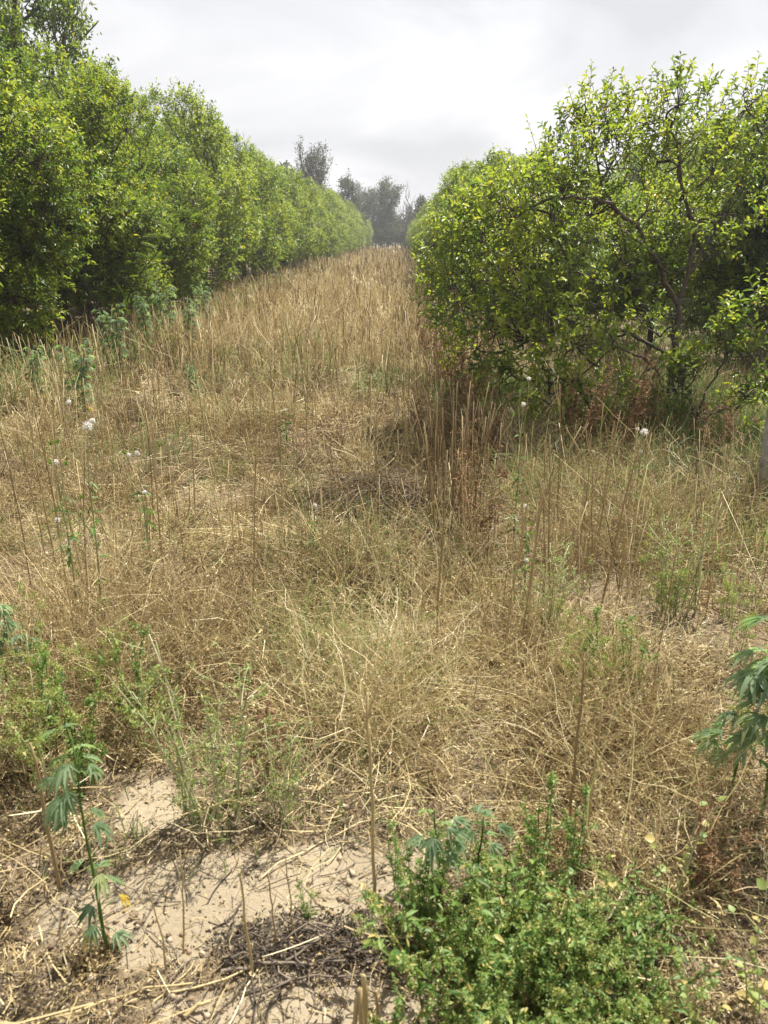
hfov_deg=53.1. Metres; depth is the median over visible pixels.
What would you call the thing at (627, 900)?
leafy weed
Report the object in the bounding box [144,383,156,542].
dry stalk
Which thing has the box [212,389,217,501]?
dry stalk
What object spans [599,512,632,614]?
dry stalk
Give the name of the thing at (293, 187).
citrus tree
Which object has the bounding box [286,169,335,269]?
citrus tree
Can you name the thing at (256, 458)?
dry stalk
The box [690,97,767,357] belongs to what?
citrus tree
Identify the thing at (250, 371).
dry stalk
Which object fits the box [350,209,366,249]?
citrus tree
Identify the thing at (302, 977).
fallen stick
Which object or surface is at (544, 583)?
dry stalk
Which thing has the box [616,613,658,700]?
seedy weed
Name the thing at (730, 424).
rusty dock
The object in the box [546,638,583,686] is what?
seedy weed
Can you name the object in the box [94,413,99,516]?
dry stalk
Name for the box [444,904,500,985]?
seedy weed
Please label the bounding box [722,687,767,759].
seedy weed
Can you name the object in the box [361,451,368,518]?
dry stalk
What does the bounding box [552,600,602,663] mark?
seedy weed
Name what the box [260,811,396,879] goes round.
fallen stick
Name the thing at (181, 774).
pale weed
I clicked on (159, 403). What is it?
dry stalk
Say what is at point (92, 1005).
fallen stick
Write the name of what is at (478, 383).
rusty dock
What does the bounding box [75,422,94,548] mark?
dry stalk
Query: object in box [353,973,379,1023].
cut stub
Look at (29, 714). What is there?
seedy weed
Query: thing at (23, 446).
dry stalk
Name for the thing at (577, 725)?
dry stalk
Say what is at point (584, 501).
dry stalk
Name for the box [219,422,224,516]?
dry stalk
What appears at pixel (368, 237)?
citrus tree
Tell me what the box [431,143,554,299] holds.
citrus tree
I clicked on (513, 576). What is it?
dry stalk
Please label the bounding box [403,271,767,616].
orchard grass
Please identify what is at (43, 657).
seedy weed
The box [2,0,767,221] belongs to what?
sky
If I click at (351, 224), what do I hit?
citrus tree
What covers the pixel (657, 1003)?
leafy weed
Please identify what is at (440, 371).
rusty dock
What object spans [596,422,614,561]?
dry stalk
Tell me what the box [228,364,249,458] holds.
dry stalk
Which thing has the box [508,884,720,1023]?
leafy weed
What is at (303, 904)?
seedy weed
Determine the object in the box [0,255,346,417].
verge grass
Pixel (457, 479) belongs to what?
rusty dock
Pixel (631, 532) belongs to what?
dry stalk
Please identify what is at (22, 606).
seedy weed
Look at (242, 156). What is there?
citrus tree
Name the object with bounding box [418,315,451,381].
rusty dock
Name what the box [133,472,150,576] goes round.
dry stalk
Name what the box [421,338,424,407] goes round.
dry stalk
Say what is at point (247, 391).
dry stalk
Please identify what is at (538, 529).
dry stalk
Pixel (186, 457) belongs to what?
dry stalk
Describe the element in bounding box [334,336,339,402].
dry stalk
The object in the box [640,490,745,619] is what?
pale weed
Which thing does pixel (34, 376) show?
dry stalk
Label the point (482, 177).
citrus tree
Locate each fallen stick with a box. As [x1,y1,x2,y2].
[38,982,192,1023]
[150,964,289,1003]
[183,999,210,1018]
[221,961,314,973]
[229,966,259,1023]
[241,974,371,994]
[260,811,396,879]
[696,983,761,1023]
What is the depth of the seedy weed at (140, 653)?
2.63 m
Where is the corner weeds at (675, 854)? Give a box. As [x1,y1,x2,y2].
[468,670,767,1023]
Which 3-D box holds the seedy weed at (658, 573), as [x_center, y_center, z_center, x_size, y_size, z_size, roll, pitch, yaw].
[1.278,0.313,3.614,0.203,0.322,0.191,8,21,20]
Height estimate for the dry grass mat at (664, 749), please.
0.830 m
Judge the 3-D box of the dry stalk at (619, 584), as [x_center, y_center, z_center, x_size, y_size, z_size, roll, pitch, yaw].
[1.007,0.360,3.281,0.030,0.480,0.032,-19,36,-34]
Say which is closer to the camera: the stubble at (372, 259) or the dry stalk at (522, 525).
the dry stalk at (522, 525)
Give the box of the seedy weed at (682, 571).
[640,533,695,621]
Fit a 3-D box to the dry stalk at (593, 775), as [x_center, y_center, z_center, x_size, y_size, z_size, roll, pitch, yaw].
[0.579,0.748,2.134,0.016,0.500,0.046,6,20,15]
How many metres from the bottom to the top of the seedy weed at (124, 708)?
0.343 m
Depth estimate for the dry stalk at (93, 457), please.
4.22 m
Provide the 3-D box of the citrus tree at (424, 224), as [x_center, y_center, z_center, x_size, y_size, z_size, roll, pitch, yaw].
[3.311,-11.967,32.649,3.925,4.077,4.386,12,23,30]
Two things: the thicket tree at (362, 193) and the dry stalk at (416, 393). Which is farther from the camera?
the thicket tree at (362, 193)
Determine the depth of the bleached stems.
2.37 m
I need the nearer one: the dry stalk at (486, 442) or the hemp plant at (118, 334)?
the dry stalk at (486, 442)
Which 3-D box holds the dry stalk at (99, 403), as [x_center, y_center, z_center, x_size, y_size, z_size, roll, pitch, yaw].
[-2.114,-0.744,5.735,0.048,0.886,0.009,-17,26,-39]
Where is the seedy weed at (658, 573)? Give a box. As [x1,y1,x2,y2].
[637,541,677,611]
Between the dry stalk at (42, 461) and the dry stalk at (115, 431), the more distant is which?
the dry stalk at (115, 431)
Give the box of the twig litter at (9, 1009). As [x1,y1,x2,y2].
[0,762,767,1023]
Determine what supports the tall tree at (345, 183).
on the ground at (254, 898)
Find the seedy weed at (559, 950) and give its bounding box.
[525,912,564,991]
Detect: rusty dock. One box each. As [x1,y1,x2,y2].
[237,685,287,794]
[408,384,450,465]
[409,297,434,348]
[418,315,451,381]
[422,398,454,470]
[430,320,461,386]
[430,350,469,434]
[446,336,485,418]
[450,412,487,487]
[453,439,515,562]
[454,333,496,394]
[454,341,491,404]
[460,365,504,452]
[461,393,497,467]
[474,388,515,467]
[482,364,497,390]
[549,370,590,445]
[560,365,616,457]
[594,351,656,455]
[619,352,669,446]
[690,777,765,906]
[695,387,734,468]
[722,398,760,463]
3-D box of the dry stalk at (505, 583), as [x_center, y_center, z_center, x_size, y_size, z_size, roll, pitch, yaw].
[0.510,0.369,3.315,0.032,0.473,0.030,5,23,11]
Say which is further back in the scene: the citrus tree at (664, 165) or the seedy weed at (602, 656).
the citrus tree at (664, 165)
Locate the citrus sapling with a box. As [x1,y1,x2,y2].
[637,263,767,440]
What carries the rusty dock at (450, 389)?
on the ground at (254, 898)
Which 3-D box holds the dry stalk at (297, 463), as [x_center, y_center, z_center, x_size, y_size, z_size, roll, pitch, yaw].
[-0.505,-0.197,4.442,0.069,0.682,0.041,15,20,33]
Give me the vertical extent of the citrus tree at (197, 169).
4.887 m
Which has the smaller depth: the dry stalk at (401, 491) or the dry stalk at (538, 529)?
the dry stalk at (538, 529)
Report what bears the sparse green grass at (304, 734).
on the ground at (254, 898)
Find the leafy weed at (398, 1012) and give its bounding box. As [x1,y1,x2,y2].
[352,926,539,1023]
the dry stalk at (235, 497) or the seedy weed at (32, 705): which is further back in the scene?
the dry stalk at (235, 497)
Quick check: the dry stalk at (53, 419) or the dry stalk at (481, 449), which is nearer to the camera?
the dry stalk at (481, 449)
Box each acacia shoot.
[12,168,221,342]
[166,255,206,308]
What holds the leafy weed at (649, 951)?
on the ground at (254, 898)
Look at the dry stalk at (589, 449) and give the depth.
3.85 m
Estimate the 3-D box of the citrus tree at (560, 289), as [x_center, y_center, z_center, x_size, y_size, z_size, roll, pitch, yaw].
[2.836,-4.330,12.943,4.036,2.874,3.649,15,25,37]
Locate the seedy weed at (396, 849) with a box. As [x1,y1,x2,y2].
[386,820,406,889]
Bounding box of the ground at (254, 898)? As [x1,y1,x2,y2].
[0,244,767,1023]
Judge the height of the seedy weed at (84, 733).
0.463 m
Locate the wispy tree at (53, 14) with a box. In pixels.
[0,0,119,315]
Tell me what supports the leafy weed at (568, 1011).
on the ground at (254, 898)
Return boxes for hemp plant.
[0,603,20,700]
[2,623,49,677]
[21,345,47,399]
[36,722,135,954]
[53,340,95,425]
[91,303,128,371]
[133,290,153,349]
[149,282,176,346]
[180,297,200,346]
[184,360,201,409]
[189,282,211,327]
[403,808,473,906]
[453,803,516,877]
[686,615,767,805]
[727,627,767,817]
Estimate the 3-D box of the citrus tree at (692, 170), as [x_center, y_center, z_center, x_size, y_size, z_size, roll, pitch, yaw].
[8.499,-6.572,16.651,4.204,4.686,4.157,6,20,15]
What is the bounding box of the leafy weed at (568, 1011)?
[415,888,605,1023]
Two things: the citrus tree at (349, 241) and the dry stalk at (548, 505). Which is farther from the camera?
the citrus tree at (349, 241)
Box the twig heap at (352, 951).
[195,888,441,1023]
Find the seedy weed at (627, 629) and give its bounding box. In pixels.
[595,617,636,666]
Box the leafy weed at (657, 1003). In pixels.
[578,968,679,1023]
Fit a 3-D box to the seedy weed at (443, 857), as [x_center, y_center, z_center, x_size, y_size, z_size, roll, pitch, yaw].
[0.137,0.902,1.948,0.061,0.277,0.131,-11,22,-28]
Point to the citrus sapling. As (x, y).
(732, 317)
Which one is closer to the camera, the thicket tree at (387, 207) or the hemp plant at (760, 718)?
the hemp plant at (760, 718)
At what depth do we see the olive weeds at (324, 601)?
3.47 m
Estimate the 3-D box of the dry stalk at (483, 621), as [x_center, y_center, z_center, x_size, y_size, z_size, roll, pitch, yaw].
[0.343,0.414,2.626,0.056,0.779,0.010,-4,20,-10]
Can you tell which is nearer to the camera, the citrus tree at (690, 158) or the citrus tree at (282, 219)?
the citrus tree at (690, 158)
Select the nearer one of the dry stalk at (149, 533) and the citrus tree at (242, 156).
the dry stalk at (149, 533)
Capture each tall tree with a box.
[277,160,291,175]
[294,135,336,256]
[336,168,373,243]
[410,194,429,219]
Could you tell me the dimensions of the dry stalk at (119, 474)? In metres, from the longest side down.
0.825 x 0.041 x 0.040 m
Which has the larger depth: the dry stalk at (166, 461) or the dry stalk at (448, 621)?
the dry stalk at (166, 461)
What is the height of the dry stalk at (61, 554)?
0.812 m
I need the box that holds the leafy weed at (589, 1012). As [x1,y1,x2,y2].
[405,867,664,1023]
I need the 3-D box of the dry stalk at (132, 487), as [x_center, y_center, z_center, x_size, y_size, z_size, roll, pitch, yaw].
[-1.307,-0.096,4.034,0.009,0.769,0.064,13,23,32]
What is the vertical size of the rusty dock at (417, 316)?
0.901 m
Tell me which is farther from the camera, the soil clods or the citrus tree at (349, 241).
the citrus tree at (349, 241)
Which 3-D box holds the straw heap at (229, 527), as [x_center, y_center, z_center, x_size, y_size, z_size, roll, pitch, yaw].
[-0.671,0.090,4.225,1.706,0.428,1.292,0,20,1]
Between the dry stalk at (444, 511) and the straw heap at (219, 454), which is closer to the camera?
the dry stalk at (444, 511)
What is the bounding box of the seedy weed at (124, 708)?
[103,660,168,755]
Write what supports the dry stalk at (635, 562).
on the ground at (254, 898)
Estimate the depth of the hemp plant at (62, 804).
1.72 m
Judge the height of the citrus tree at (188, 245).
4.671 m
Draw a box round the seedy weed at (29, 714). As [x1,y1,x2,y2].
[0,666,51,780]
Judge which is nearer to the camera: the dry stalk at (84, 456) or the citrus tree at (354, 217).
the dry stalk at (84, 456)
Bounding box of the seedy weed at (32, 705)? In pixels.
[0,667,83,795]
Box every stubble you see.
[0,302,767,616]
[289,245,434,274]
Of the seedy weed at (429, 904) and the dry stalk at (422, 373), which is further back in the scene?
the dry stalk at (422, 373)
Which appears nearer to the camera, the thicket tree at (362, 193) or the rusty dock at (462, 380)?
the rusty dock at (462, 380)
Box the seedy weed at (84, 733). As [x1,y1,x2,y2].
[39,669,110,793]
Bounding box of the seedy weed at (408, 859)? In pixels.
[394,826,445,915]
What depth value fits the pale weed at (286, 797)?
2.23 m
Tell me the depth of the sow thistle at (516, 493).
4.12 m
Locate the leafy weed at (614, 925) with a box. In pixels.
[489,834,695,997]
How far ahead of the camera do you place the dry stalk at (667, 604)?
2.83 m
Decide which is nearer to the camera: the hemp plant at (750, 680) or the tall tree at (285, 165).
the hemp plant at (750, 680)
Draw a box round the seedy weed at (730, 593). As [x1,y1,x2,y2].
[720,562,758,621]
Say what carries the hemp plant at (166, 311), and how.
on the ground at (254, 898)
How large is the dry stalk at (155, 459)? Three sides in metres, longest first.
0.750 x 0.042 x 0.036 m
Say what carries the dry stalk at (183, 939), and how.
on the ground at (254, 898)
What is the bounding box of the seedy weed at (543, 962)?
[528,920,562,1014]
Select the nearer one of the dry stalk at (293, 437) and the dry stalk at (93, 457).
the dry stalk at (93, 457)
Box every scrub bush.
[369,220,385,247]
[371,224,392,245]
[383,225,398,247]
[387,225,406,247]
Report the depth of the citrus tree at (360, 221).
81.44 m
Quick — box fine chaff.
[0,603,767,1023]
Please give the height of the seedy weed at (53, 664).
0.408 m
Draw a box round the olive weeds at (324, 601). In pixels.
[0,315,767,1023]
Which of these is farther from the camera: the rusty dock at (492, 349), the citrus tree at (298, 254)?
the citrus tree at (298, 254)
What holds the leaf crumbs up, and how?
on the ground at (254, 898)
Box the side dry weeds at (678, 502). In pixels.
[392,312,767,799]
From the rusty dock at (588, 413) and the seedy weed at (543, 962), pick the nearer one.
the seedy weed at (543, 962)
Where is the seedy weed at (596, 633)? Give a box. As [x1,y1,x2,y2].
[580,605,605,681]
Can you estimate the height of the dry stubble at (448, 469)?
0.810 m
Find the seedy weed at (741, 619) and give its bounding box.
[715,579,766,653]
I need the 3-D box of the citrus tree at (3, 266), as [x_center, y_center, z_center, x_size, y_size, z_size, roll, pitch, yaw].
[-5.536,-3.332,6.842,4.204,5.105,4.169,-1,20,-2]
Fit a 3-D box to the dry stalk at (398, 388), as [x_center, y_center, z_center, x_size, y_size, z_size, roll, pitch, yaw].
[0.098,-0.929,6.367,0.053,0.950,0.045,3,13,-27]
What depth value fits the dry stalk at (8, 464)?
4.61 m
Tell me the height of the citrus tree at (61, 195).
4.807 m
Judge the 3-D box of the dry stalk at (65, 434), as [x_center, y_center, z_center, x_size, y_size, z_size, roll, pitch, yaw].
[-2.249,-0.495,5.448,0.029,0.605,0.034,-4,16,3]
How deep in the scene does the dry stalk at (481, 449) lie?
4.30 m
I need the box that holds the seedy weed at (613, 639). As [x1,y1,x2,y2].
[599,619,646,693]
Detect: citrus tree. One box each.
[0,25,121,355]
[0,30,186,340]
[0,189,7,286]
[13,68,223,320]
[93,99,222,312]
[122,76,264,301]
[162,96,263,291]
[171,122,287,287]
[214,153,297,282]
[233,160,314,280]
[234,139,310,274]
[264,160,326,272]
[278,164,324,266]
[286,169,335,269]
[291,184,329,267]
[305,184,345,256]
[305,192,340,264]
[315,190,346,255]
[319,184,352,256]
[320,190,349,258]
[324,189,353,249]
[330,211,355,252]
[340,198,364,251]
[341,200,360,249]
[344,208,362,252]
[345,200,367,251]
[345,204,361,252]
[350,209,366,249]
[358,210,372,248]
[358,212,371,243]
[409,155,516,286]
[409,203,428,255]
[409,213,425,247]
[410,51,767,428]
[411,205,427,254]
[412,205,429,256]
[412,212,425,241]
[413,207,434,252]
[414,162,489,273]
[417,186,448,255]
[425,152,506,267]
[430,164,677,330]
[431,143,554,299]
[439,151,610,319]
[552,174,767,357]
[596,156,640,187]
[611,133,685,220]
[623,127,697,292]
[663,107,745,303]
[682,92,767,297]
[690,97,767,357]
[713,139,765,296]
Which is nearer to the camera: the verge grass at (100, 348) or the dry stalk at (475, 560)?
the dry stalk at (475, 560)
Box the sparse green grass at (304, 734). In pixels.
[2,384,764,900]
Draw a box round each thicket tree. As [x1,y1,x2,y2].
[351,198,374,248]
[354,173,394,244]
[357,178,415,247]
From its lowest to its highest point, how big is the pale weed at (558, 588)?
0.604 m
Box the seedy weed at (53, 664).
[0,630,65,722]
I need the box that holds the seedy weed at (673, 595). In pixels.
[655,570,690,619]
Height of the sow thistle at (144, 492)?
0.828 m
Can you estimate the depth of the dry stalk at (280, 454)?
4.70 m
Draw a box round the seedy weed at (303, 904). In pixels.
[294,880,318,921]
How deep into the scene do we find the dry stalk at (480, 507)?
3.76 m
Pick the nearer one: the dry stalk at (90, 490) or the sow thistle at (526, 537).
the sow thistle at (526, 537)
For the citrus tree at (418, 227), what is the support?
on the ground at (254, 898)
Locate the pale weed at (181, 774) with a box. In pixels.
[105,634,287,840]
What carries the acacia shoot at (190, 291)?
on the ground at (254, 898)
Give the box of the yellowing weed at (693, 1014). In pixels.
[673,946,731,1023]
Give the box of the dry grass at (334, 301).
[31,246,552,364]
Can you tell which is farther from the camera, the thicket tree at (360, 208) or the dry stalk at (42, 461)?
the thicket tree at (360, 208)
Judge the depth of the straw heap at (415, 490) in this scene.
4.79 m
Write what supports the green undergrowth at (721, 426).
on the ground at (254, 898)
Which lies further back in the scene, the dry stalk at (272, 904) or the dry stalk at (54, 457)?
the dry stalk at (54, 457)
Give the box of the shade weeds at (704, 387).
[438,338,767,471]
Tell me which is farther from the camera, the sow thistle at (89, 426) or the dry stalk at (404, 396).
the dry stalk at (404, 396)
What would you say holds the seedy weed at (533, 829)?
on the ground at (254, 898)
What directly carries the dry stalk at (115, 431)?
on the ground at (254, 898)
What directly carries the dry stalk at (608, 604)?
on the ground at (254, 898)
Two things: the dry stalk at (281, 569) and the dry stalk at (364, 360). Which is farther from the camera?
the dry stalk at (364, 360)
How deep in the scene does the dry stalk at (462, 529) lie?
3.31 m
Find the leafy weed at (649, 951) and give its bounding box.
[598,901,745,1023]
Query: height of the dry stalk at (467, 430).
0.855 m
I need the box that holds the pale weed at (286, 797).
[224,715,322,833]
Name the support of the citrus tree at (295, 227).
on the ground at (254, 898)
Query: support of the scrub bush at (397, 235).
on the ground at (254, 898)
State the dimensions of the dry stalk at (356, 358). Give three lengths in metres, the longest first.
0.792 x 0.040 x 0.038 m
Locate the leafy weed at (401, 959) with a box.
[356,852,615,1023]
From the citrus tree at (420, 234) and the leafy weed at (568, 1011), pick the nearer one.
the leafy weed at (568, 1011)
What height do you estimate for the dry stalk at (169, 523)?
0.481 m
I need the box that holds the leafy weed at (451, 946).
[349,850,519,968]
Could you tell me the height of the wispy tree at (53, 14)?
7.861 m
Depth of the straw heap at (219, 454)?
5.97 m
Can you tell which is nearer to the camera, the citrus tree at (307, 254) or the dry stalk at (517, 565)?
the dry stalk at (517, 565)
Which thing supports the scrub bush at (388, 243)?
on the ground at (254, 898)
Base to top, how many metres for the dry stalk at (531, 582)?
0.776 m
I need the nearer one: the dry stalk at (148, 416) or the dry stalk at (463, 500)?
the dry stalk at (463, 500)
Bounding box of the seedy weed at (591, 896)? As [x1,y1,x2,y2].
[565,886,600,949]
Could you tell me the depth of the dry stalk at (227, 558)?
3.08 m
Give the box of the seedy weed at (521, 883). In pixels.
[504,866,535,933]
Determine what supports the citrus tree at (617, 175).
on the ground at (254, 898)
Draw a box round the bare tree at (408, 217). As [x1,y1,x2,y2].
[398,181,425,249]
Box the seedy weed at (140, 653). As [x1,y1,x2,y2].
[98,618,159,729]
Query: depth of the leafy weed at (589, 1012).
1.71 m
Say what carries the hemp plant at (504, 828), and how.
on the ground at (254, 898)
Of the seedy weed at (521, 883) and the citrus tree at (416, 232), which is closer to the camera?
the seedy weed at (521, 883)
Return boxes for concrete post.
[755,408,767,497]
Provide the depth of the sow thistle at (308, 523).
3.91 m
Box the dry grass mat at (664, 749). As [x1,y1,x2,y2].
[0,303,767,952]
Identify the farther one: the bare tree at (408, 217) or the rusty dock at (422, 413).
the bare tree at (408, 217)
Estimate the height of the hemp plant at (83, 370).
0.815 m
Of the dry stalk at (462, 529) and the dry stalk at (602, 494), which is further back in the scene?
the dry stalk at (602, 494)
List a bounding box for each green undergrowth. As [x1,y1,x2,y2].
[419,361,668,444]
[574,365,767,499]
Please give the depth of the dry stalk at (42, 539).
3.42 m
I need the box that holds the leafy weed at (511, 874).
[390,842,565,1022]
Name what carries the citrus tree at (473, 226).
on the ground at (254, 898)
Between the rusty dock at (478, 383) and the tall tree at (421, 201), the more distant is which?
the tall tree at (421, 201)
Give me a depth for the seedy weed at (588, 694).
2.69 m
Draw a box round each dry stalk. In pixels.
[0,400,17,518]
[3,436,33,607]
[17,403,32,503]
[17,420,52,498]
[17,429,46,562]
[21,334,42,430]
[26,391,58,579]
[28,383,58,537]
[29,742,61,891]
[30,331,44,405]
[31,386,75,551]
[31,417,52,509]
[37,467,51,532]
[41,481,78,658]
[41,493,45,601]
[44,363,77,472]
[45,376,65,495]
[45,379,61,535]
[52,380,61,509]
[58,400,74,473]
[58,459,85,593]
[69,462,83,547]
[70,391,97,462]
[72,427,108,561]
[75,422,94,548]
[80,435,92,616]
[83,378,104,539]
[84,349,112,459]
[94,348,109,454]
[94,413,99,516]
[95,389,137,483]
[96,352,104,461]
[99,450,117,548]
[99,451,112,528]
[100,364,104,472]
[101,406,135,545]
[105,382,114,475]
[120,408,128,475]
[122,425,145,552]
[128,384,152,539]
[132,367,147,484]
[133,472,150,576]
[136,371,158,460]
[139,403,164,576]
[142,334,156,408]
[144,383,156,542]
[146,886,166,971]
[147,503,152,579]
[148,377,160,550]
[150,422,156,521]
[153,373,163,442]
[153,416,158,506]
[155,342,160,429]
[156,383,175,522]
[165,434,167,489]
[165,487,169,558]
[174,443,185,503]
[177,850,184,952]
[181,391,195,522]
[184,417,190,506]
[190,344,205,445]
[197,550,202,633]
[201,484,245,635]
[208,481,225,631]
[209,460,227,512]
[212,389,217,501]
[218,362,243,450]
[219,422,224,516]
[221,410,227,482]
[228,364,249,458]
[229,453,235,575]
[229,463,241,547]
[238,343,255,439]
[238,865,254,979]
[246,332,254,422]
[246,429,259,621]
[249,351,253,443]
[256,356,266,479]
[259,381,264,455]
[263,349,279,457]
[267,873,276,948]
[274,416,283,509]
[276,507,286,639]
[280,853,293,939]
[286,376,317,505]
[292,420,298,519]
[293,409,293,464]
[299,339,308,444]
[300,519,306,606]
[323,436,339,600]
[326,331,331,399]
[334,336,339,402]
[356,329,358,380]
[357,334,369,395]
[358,388,363,521]
[360,672,381,892]
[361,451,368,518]
[364,420,416,528]
[367,340,377,441]
[368,388,370,517]
[368,402,383,533]
[374,466,383,543]
[389,344,406,442]
[396,454,403,534]
[398,391,410,503]
[403,381,412,455]
[404,355,405,472]
[405,366,409,424]
[405,391,441,536]
[412,349,422,453]
[412,557,497,702]
[413,362,414,434]
[420,545,426,652]
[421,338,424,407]
[424,359,434,442]
[432,390,437,521]
[434,515,443,609]
[435,450,450,669]
[438,512,450,646]
[457,450,466,616]
[461,405,499,527]
[462,415,467,602]
[462,487,490,649]
[465,394,475,495]
[470,418,485,529]
[472,526,496,723]
[477,458,483,567]
[482,437,495,565]
[483,459,499,583]
[488,531,496,622]
[494,566,500,664]
[500,457,534,676]
[501,547,509,627]
[502,592,512,730]
[503,571,562,677]
[505,548,522,636]
[508,423,521,541]
[508,423,588,581]
[517,480,542,664]
[519,434,526,594]
[520,449,525,625]
[524,473,553,652]
[524,503,537,678]
[536,434,550,600]
[537,525,548,629]
[539,551,546,634]
[540,441,555,619]
[541,497,553,608]
[543,588,555,687]
[544,496,562,605]
[550,618,558,722]
[553,375,560,538]
[566,512,581,625]
[568,650,588,827]
[576,426,591,566]
[577,465,599,583]
[582,470,588,557]
[585,699,602,850]
[587,398,613,552]
[587,410,620,581]
[588,458,599,596]
[590,430,622,564]
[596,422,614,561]
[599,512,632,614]
[600,424,650,613]
[603,478,604,596]
[608,569,609,635]
[610,548,629,629]
[613,433,651,627]
[618,423,638,596]
[619,449,639,569]
[620,516,648,611]
[634,425,675,526]
[653,547,678,693]
[694,492,719,636]
[705,443,726,618]
[707,463,717,598]
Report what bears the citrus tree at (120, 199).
on the ground at (254, 898)
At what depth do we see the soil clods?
2.07 m
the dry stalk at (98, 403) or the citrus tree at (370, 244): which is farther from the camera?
the citrus tree at (370, 244)
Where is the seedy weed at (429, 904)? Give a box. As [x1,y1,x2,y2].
[407,858,440,932]
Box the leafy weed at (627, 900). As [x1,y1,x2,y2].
[560,844,709,964]
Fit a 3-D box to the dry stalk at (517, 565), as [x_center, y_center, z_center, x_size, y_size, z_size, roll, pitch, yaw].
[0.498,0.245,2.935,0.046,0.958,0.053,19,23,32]
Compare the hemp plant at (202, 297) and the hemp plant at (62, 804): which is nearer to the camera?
the hemp plant at (62, 804)
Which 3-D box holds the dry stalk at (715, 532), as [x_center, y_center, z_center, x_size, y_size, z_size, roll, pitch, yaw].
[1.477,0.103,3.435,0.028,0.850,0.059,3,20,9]
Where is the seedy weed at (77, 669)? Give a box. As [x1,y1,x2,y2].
[54,631,114,715]
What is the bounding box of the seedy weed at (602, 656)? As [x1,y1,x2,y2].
[557,615,607,706]
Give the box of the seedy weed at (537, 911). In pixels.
[528,863,546,943]
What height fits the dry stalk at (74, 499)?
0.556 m
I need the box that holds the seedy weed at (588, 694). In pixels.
[566,662,608,723]
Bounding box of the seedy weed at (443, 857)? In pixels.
[421,825,454,910]
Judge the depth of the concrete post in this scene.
4.98 m
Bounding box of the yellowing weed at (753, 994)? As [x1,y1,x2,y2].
[728,875,767,1023]
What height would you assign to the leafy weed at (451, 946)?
0.223 m
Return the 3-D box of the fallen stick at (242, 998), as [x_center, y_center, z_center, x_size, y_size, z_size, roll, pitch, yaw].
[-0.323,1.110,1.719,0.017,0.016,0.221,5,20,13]
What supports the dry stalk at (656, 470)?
on the ground at (254, 898)
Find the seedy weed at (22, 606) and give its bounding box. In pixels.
[0,580,46,682]
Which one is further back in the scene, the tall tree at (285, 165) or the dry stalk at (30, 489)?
the tall tree at (285, 165)
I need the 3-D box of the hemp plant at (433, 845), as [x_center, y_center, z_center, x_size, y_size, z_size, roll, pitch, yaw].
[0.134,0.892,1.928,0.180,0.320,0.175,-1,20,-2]
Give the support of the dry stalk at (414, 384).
on the ground at (254, 898)
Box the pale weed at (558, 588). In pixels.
[514,535,600,652]
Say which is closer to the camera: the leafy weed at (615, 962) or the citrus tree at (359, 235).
the leafy weed at (615, 962)
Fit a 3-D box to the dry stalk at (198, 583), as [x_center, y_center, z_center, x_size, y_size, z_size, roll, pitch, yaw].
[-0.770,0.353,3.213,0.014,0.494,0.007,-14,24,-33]
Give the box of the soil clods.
[0,449,767,1023]
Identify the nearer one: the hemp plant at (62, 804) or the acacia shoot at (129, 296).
the hemp plant at (62, 804)
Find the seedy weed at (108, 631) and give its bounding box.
[68,615,130,700]
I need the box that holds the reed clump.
[408,370,504,547]
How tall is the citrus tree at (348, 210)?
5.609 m
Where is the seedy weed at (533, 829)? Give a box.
[520,770,571,897]
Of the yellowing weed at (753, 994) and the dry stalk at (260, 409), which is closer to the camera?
the yellowing weed at (753, 994)
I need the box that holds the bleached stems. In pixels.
[0,376,767,1018]
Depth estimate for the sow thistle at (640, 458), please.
4.47 m
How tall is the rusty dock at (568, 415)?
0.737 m
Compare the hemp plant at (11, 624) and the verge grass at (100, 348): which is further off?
the verge grass at (100, 348)
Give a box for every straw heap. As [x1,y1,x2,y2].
[105,480,389,591]
[140,424,308,490]
[246,443,521,545]
[315,513,520,614]
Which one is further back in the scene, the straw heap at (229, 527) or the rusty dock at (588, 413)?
the rusty dock at (588, 413)
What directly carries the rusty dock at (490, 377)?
on the ground at (254, 898)
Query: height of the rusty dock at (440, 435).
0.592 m
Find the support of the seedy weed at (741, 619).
on the ground at (254, 898)
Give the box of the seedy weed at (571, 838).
[562,782,599,886]
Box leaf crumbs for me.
[0,383,767,1023]
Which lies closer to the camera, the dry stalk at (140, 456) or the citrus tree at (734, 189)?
the dry stalk at (140, 456)
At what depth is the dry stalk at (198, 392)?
6.25 m
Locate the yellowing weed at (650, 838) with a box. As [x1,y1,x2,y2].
[643,790,727,908]
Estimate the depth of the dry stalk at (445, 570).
3.06 m
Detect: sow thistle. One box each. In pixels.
[48,439,79,606]
[64,364,113,626]
[121,423,157,581]
[279,408,294,460]
[304,503,319,555]
[503,377,530,547]
[509,478,539,609]
[627,427,649,519]
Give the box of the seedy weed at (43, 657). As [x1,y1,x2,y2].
[28,631,64,757]
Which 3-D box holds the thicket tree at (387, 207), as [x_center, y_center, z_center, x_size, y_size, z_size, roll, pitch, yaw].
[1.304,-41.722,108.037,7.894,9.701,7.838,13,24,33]
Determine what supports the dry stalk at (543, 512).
on the ground at (254, 898)
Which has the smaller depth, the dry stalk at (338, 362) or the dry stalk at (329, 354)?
the dry stalk at (338, 362)

